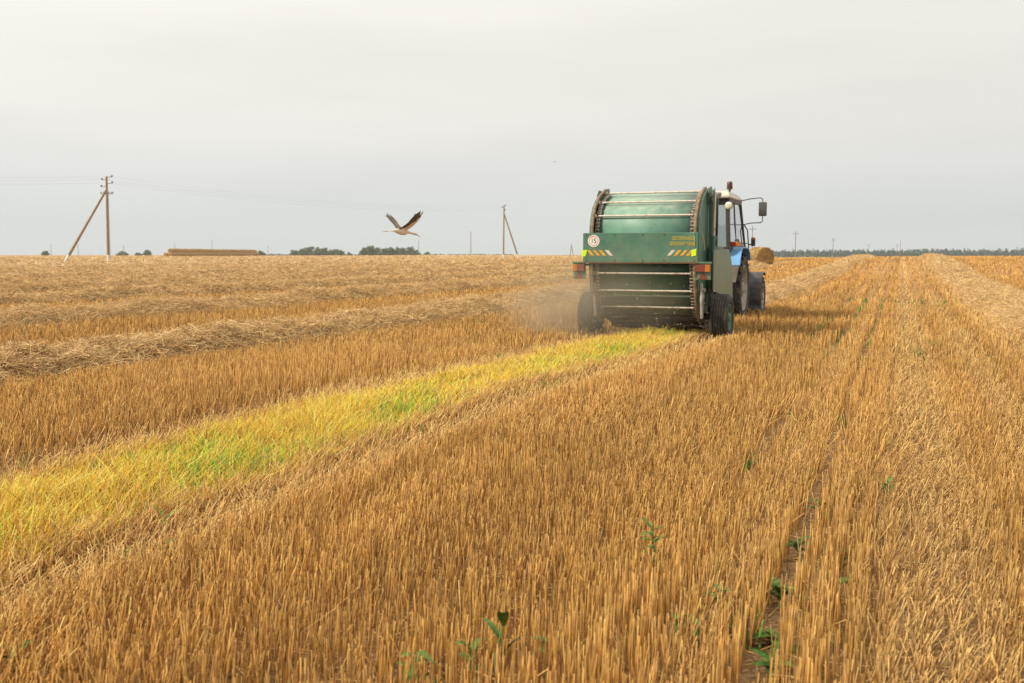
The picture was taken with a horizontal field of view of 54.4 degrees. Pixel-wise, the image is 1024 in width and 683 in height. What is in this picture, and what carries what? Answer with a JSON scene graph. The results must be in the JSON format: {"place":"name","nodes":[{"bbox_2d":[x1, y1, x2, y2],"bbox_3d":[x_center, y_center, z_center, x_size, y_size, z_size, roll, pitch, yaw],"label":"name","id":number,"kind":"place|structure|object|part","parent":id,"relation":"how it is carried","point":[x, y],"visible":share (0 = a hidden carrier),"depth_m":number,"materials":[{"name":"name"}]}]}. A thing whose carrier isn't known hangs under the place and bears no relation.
{"place":"outdoors","nodes":[
{"label":"outdoors","id":0,"kind":"place"},
{"bbox_2d":[383,211,422,236],"bbox_3d":[-2.913,-3.172,26.907,1.122,0.690,1.034,0,5,0],"label":"stork","id":1,"kind":"object","parent":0,"point":[403,230],"visible":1,"depth_m":26.77},
{"bbox_2d":[0,255,1023,682],"bbox_3d":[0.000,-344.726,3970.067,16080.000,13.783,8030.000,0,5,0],"label":"field ground","id":2,"kind":"structure","parent":0,"point":[750,671],"depth_m":4.84,"materials":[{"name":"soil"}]},
{"bbox_2d":[0,639,32,672],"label":"weed","id":3,"kind":"object","parent":2,"relation":"on","point":[28,642],"visible":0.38,"depth_m":3.59,"materials":[{"name":"green plant"}]},
{"bbox_2d":[64,175,112,261],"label":"braced power pole","id":4,"kind":"object","parent":2,"relation":"on","point":[106,192],"visible":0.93,"depth_m":119.07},
{"bbox_2d":[116,251,129,254],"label":"bush","id":5,"kind":"object","parent":2,"relation":"on","point":[121,253],"visible":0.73,"depth_m":794.71,"materials":[{"name":"green plant"}]},
{"bbox_2d":[142,250,151,254],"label":"bush","id":6,"kind":"object","parent":2,"relation":"on","point":[147,252],"visible":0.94,"depth_m":695.85,"materials":[{"name":"green plant"}]},
{"bbox_2d":[146,539,180,553],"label":"weed","id":7,"kind":"object","parent":2,"relation":"on","point":[168,546],"visible":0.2,"depth_m":5.05,"materials":[{"name":"green plant"}]},
{"bbox_2d":[9,255,379,257],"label":"straw windrow","id":8,"kind":"object","parent":2,"relation":"on","point":[190,256],"visible":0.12,"depth_m":286.55,"materials":[{"name":"beige plant"}]},
{"bbox_2d":[6,255,389,257],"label":"straw windrow","id":9,"kind":"object","parent":2,"relation":"on","point":[217,256],"visible":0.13,"depth_m":304.20,"materials":[{"name":"beige plant"}]},
{"bbox_2d":[4,255,421,257],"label":"straw windrow","id":10,"kind":"object","parent":2,"relation":"on","point":[205,256],"visible":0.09,"depth_m":277.09,"materials":[{"name":"beige plant"}]},
{"bbox_2d":[8,255,427,257],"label":"straw windrow","id":11,"kind":"object","parent":2,"relation":"on","point":[226,256],"visible":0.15,"depth_m":270.26,"materials":[{"name":"beige plant"}]},
{"bbox_2d":[0,255,459,257],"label":"straw windrow","id":12,"kind":"object","parent":2,"relation":"on","point":[218,256],"visible":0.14,"depth_m":266.30,"materials":[{"name":"beige plant"}]},
{"bbox_2d":[1,255,473,257],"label":"straw windrow","id":13,"kind":"object","parent":2,"relation":"on","point":[198,256],"visible":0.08,"depth_m":260.97,"materials":[{"name":"beige plant"}]},
{"bbox_2d":[5,255,487,258],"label":"straw windrow","id":14,"kind":"object","parent":2,"relation":"on","point":[232,256],"visible":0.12,"depth_m":257.79,"materials":[{"name":"beige plant"}]},
{"bbox_2d":[0,255,510,258],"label":"straw windrow","id":15,"kind":"object","parent":2,"relation":"on","point":[255,256],"visible":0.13,"depth_m":258.07,"materials":[{"name":"beige plant"}]},
{"bbox_2d":[1,255,509,258],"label":"straw windrow","id":16,"kind":"object","parent":2,"relation":"on","point":[238,257],"visible":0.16,"depth_m":227.93,"materials":[{"name":"beige plant"}]},
{"bbox_2d":[2,255,537,259],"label":"straw windrow","id":17,"kind":"object","parent":2,"relation":"on","point":[257,257],"visible":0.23,"depth_m":218.47,"materials":[{"name":"yellow plant"}]},
{"bbox_2d":[7,255,534,258],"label":"straw windrow","id":18,"kind":"object","parent":2,"relation":"on","point":[245,257],"visible":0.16,"depth_m":228.07,"materials":[{"name":"yellow plant"}]},
{"bbox_2d":[0,255,551,261],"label":"straw windrow","id":19,"kind":"object","parent":2,"relation":"on","point":[215,259],"visible":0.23,"depth_m":157.26,"materials":[{"name":"yellow plant"}]},
{"bbox_2d":[0,255,558,259],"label":"straw windrow","id":20,"kind":"object","parent":2,"relation":"on","point":[231,257],"visible":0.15,"depth_m":202.67,"materials":[{"name":"yellow plant"}]},
{"bbox_2d":[0,256,567,266],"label":"straw windrow","id":21,"kind":"object","parent":2,"relation":"on","point":[76,263],"visible":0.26,"depth_m":109.15,"materials":[{"name":"yellow plant"}]},
{"bbox_2d":[1,256,570,262],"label":"straw windrow","id":22,"kind":"object","parent":2,"relation":"on","point":[260,259],"visible":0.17,"depth_m":156.68,"materials":[{"name":"yellow plant"}]},
{"bbox_2d":[0,255,575,260],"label":"straw windrow","id":23,"kind":"object","parent":2,"relation":"on","point":[243,257],"visible":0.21,"depth_m":180.50,"materials":[{"name":"yellow plant"}]},
{"bbox_2d":[0,257,577,271],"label":"straw windrow","id":24,"kind":"object","parent":2,"relation":"on","point":[133,267],"visible":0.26,"depth_m":86.67,"materials":[{"name":"beige plant"}]},
{"bbox_2d":[1,255,578,261],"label":"straw windrow","id":25,"kind":"object","parent":2,"relation":"on","point":[253,258],"visible":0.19,"depth_m":172.66,"materials":[{"name":"yellow plant"}]},
{"bbox_2d":[18,255,562,259],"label":"straw windrow","id":26,"kind":"object","parent":2,"relation":"on","point":[238,258],"visible":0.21,"depth_m":186.34,"materials":[{"name":"yellow plant"}]},
{"bbox_2d":[0,261,581,292],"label":"straw windrow","id":27,"kind":"object","parent":2,"relation":"on","point":[65,284],"visible":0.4,"depth_m":46.32,"materials":[{"name":"beige plant"}]},
{"bbox_2d":[0,256,581,263],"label":"straw windrow","id":28,"kind":"object","parent":2,"relation":"on","point":[238,259],"visible":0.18,"depth_m":136.93,"materials":[{"name":"yellow plant"}]},
{"bbox_2d":[0,260,582,285],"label":"straw windrow","id":29,"kind":"object","parent":2,"relation":"on","point":[98,277],"visible":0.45,"depth_m":59.31,"materials":[{"name":"beige plant"}]},
{"bbox_2d":[0,258,582,278],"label":"straw windrow","id":30,"kind":"object","parent":2,"relation":"on","point":[34,275],"visible":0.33,"depth_m":68.11,"materials":[{"name":"beige plant"}]},
{"bbox_2d":[0,258,582,275],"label":"straw windrow","id":31,"kind":"object","parent":2,"relation":"on","point":[3,273],"visible":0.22,"depth_m":76.11,"materials":[{"name":"beige plant"}]},
{"bbox_2d":[0,257,582,269],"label":"straw windrow","id":32,"kind":"object","parent":2,"relation":"on","point":[36,266],"visible":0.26,"depth_m":91.87,"materials":[{"name":"beige plant"}]},
{"bbox_2d":[1,256,581,267],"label":"straw windrow","id":33,"kind":"object","parent":2,"relation":"on","point":[163,263],"visible":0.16,"depth_m":108.90,"materials":[{"name":"yellow plant"}]},
{"bbox_2d":[0,271,588,336],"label":"straw windrow","id":34,"kind":"object","parent":2,"relation":"on","point":[35,313],"visible":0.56,"depth_m":26.23,"materials":[{"name":"beige plant"}]},
{"bbox_2d":[0,265,588,305],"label":"straw windrow","id":35,"kind":"object","parent":2,"relation":"on","point":[92,293],"visible":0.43,"depth_m":35.90,"materials":[{"name":"beige plant"}]},
{"bbox_2d":[6,256,582,264],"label":"straw windrow","id":36,"kind":"object","parent":2,"relation":"on","point":[53,262],"visible":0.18,"depth_m":124.13,"materials":[{"name":"yellow plant"}]},
{"bbox_2d":[290,250,299,254],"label":"tree","id":37,"kind":"object","parent":2,"relation":"on","point":[294,252],"visible":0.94,"depth_m":755.83,"materials":[{"name":"green plant"}]},
{"bbox_2d":[298,248,308,254],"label":"tree","id":38,"kind":"object","parent":2,"relation":"on","point":[302,251],"visible":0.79,"depth_m":767.58,"materials":[{"name":"green plant"}]},
{"bbox_2d":[304,246,314,254],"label":"tree","id":39,"kind":"object","parent":2,"relation":"on","point":[309,249],"visible":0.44,"depth_m":779.26,"materials":[{"name":"green plant"}]},
{"bbox_2d":[309,247,323,254],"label":"tree","id":40,"kind":"object","parent":2,"relation":"on","point":[317,251],"visible":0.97,"depth_m":754.34,"materials":[{"name":"green plant"}]},
{"bbox_2d":[319,248,329,254],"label":"tree","id":41,"kind":"object","parent":2,"relation":"on","point":[325,251],"visible":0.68,"depth_m":766.75,"materials":[{"name":"green plant"}]},
{"bbox_2d":[329,249,335,254],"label":"tree","id":42,"kind":"object","parent":2,"relation":"on","point":[333,251],"visible":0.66,"depth_m":777.74,"materials":[{"name":"green plant"}]},
{"bbox_2d":[334,249,344,254],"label":"tree","id":43,"kind":"object","parent":2,"relation":"on","point":[339,252],"visible":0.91,"depth_m":754.80,"materials":[{"name":"green plant"}]},
{"bbox_2d":[0,326,709,585],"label":"yellow grass strip","id":44,"kind":"object","parent":2,"relation":"on","point":[28,500],"depth_m":7.40,"materials":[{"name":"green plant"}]},
{"bbox_2d":[359,247,369,254],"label":"tree","id":45,"kind":"object","parent":2,"relation":"on","point":[363,251],"visible":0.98,"depth_m":695.30,"materials":[{"name":"green plant"}]},
{"bbox_2d":[367,245,375,254],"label":"tree","id":46,"kind":"object","parent":2,"relation":"on","point":[371,248],"visible":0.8,"depth_m":705.64,"materials":[{"name":"green plant"}]},
{"bbox_2d":[374,247,380,254],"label":"tree","id":47,"kind":"object","parent":2,"relation":"on","point":[378,249],"visible":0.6,"depth_m":716.76,"materials":[{"name":"green plant"}]},
{"bbox_2d":[378,248,389,254],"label":"tree","id":48,"kind":"object","parent":2,"relation":"on","point":[384,251],"visible":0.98,"depth_m":696.13,"materials":[{"name":"green plant"}]},
{"bbox_2d":[0,259,770,397],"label":"straw windrow","id":49,"kind":"object","parent":2,"relation":"on","point":[20,359],"visible":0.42,"depth_m":15.36,"materials":[{"name":"beige plant"}]},
{"bbox_2d":[267,253,512,254],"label":"hedge line","id":50,"kind":"object","parent":2,"relation":"on","point":[412,254],"visible":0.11,"depth_m":1534.64,"materials":[{"name":"green plant"}]},
{"bbox_2d":[388,247,395,254],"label":"tree","id":51,"kind":"object","parent":2,"relation":"on","point":[392,251],"visible":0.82,"depth_m":705.38,"materials":[{"name":"green plant"}]},
{"bbox_2d":[395,247,399,254],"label":"tree","id":52,"kind":"object","parent":2,"relation":"on","point":[397,249],"visible":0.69,"depth_m":715.01,"materials":[{"name":"green plant"}]},
{"bbox_2d":[399,248,409,254],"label":"tree","id":53,"kind":"object","parent":2,"relation":"on","point":[403,251],"visible":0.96,"depth_m":695.30,"materials":[{"name":"green plant"}]},
{"bbox_2d":[406,247,415,254],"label":"tree","id":54,"kind":"object","parent":2,"relation":"on","point":[411,250],"visible":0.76,"depth_m":705.78,"materials":[{"name":"green plant"}]},
{"bbox_2d":[397,651,436,682],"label":"weed","id":55,"kind":"object","parent":2,"relation":"on","point":[424,653],"visible":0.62,"depth_m":3.46,"materials":[{"name":"green plant"}]},
{"bbox_2d":[455,638,483,675],"bbox_3d":[-0.158,1.155,3.533,0.126,0.199,0.102,2,5,22],"label":"weed","id":56,"kind":"object","parent":2,"relation":"on","point":[469,647],"visible":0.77,"depth_m":3.52,"materials":[{"name":"green plant"}]},
{"bbox_2d":[0,261,993,666],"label":"green regrowth","id":57,"kind":"object","parent":2,"relation":"on","point":[688,441],"visible":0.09,"depth_m":8.83,"materials":[{"name":"green plant"}]},
{"bbox_2d":[483,612,520,671],"bbox_3d":[-0.034,1.088,3.508,0.082,0.336,0.159,-3,6,-28],"label":"weed","id":58,"kind":"object","parent":2,"relation":"on","point":[503,617],"visible":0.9,"depth_m":3.50,"materials":[{"name":"green plant"}]},
{"bbox_2d":[502,205,518,257],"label":"braced power pole","id":59,"kind":"object","parent":2,"relation":"on","point":[504,216],"visible":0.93,"depth_m":189.73,"materials":[{"name":"grey wood"}]},
{"bbox_2d":[0,256,1023,682],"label":"cereal stubble","id":60,"kind":"object","parent":2,"relation":"on","point":[104,400],"visible":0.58,"depth_m":5.64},
{"bbox_2d":[532,636,552,674],"bbox_3d":[0.119,1.162,3.664,0.081,0.160,0.082,-4,7,-40],"label":"weed","id":61,"kind":"object","parent":2,"relation":"on","point":[536,637],"visible":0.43,"depth_m":3.66,"materials":[{"name":"green plant"}]},
{"bbox_2d":[572,186,733,338],"bbox_3d":[3.195,-1.576,19.688,2.770,2.776,4.775,2,5,21],"label":"round baler","id":62,"kind":"object","parent":2,"relation":"on","point":[638,242],"visible":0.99,"depth_m":17.77,"materials":[{"name":"green paint"}]},
{"bbox_2d":[639,517,666,588],"bbox_3d":[0.645,0.990,4.628,0.137,0.336,0.150,-3,6,-28],"label":"weed","id":63,"kind":"object","parent":2,"relation":"on","point":[651,533],"visible":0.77,"depth_m":4.62,"materials":[{"name":"green plant"}]},
{"bbox_2d":[669,613,705,643],"bbox_3d":[0.697,1.146,3.949,0.148,0.145,0.137,1,5,9],"label":"weed","id":64,"kind":"object","parent":2,"relation":"on","point":[697,622],"visible":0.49,"depth_m":3.94,"materials":[{"name":"green plant"}]},
{"bbox_2d":[702,583,732,605],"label":"weed","id":65,"kind":"object","parent":2,"relation":"on","point":[717,586],"visible":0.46,"depth_m":4.26,"materials":[{"name":"green plant"}]},
{"bbox_2d":[714,181,766,317],"bbox_3d":[4.686,-2.104,23.494,2.590,3.165,4.170,2,5,21],"label":"tractor","id":66,"kind":"object","parent":2,"relation":"on","point":[748,291],"visible":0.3,"depth_m":22.39,"materials":[{"name":"metal"}]},
{"bbox_3d":[5.002,-2.607,22.291,0.094,0.940,1.505,2,6,26],"label":"side window","id":67,"kind":"part","parent":66,"relation":"part of","materials":[{"name":"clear glass"}]},
{"bbox_2d":[748,246,774,264],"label":"round bale","id":68,"kind":"object","parent":2,"relation":"on","point":[765,255],"visible":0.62,"depth_m":83.09,"materials":[{"name":"plant"}]},
{"bbox_2d":[750,649,793,678],"bbox_3d":[0.946,1.192,3.656,0.135,0.105,0.161,-1,5,-15],"label":"weed","id":69,"kind":"object","parent":2,"relation":"on","point":[765,658],"visible":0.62,"depth_m":3.64,"materials":[{"name":"green plant"}]},
{"bbox_2d":[748,628,795,654],"bbox_3d":[1.043,1.189,3.941,0.223,0.078,0.206,5,7,43],"label":"weed","id":70,"kind":"object","parent":2,"relation":"on","point":[767,635],"visible":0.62,"depth_m":3.94,"materials":[{"name":"green plant"}]},
{"bbox_2d":[757,576,806,607],"bbox_3d":[1.185,1.113,4.372,0.253,0.135,0.198,4,6,36],"label":"weed","id":71,"kind":"object","parent":2,"relation":"on","point":[776,586],"visible":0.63,"depth_m":4.39,"materials":[{"name":"green plant"}]},
{"bbox_2d":[785,536,811,552],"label":"weed","id":72,"kind":"object","parent":2,"relation":"on","point":[795,544],"visible":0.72,"depth_m":5.08,"materials":[{"name":"green plant"}]},
{"bbox_2d":[803,499,831,522],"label":"weed","id":73,"kind":"object","parent":2,"relation":"on","point":[819,501],"visible":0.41,"depth_m":5.77,"materials":[{"name":"green plant"}]},
{"bbox_2d":[765,254,874,311],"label":"straw windrow","id":74,"kind":"object","parent":2,"relation":"on","point":[788,285],"visible":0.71,"depth_m":43.24,"materials":[{"name":"beige plant"}]},
{"bbox_2d":[835,546,849,559],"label":"weed","id":75,"kind":"object","parent":2,"relation":"on","point":[841,554],"visible":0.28,"depth_m":4.89,"materials":[{"name":"green plant"}]},
{"bbox_2d":[839,571,853,585],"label":"weed","id":76,"kind":"object","parent":2,"relation":"on","point":[842,579],"visible":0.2,"depth_m":4.47,"materials":[{"name":"green plant"}]},
{"bbox_2d":[879,477,893,495],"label":"weed","id":77,"kind":"object","parent":2,"relation":"on","point":[889,481],"visible":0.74,"depth_m":6.21,"materials":[{"name":"green plant"}]},
{"bbox_2d":[772,247,1023,256],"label":"forest edge","id":78,"kind":"object","parent":2,"relation":"on","point":[906,253],"visible":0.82,"depth_m":1187.95,"materials":[{"name":"green plant"}]},
{"bbox_2d":[919,253,1023,343],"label":"straw windrow","id":79,"kind":"object","parent":2,"relation":"on","point":[1004,301],"visible":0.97,"depth_m":31.63,"materials":[{"name":"beige plant"}]},
{"bbox_2d":[0,0,1023,254],"label":"sky","id":80,"kind":"structure","parent":0,"point":[879,124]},
{"bbox_2d":[474,275,715,334],"bbox_3d":[1.413,-0.752,17.076,4.626,1.367,1.679,2,5,19],"label":"flying chaff","id":81,"kind":"object","parent":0,"point":[609,313],"visible":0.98,"depth_m":17.43,"materials":[{"name":"plant"}]}
]}

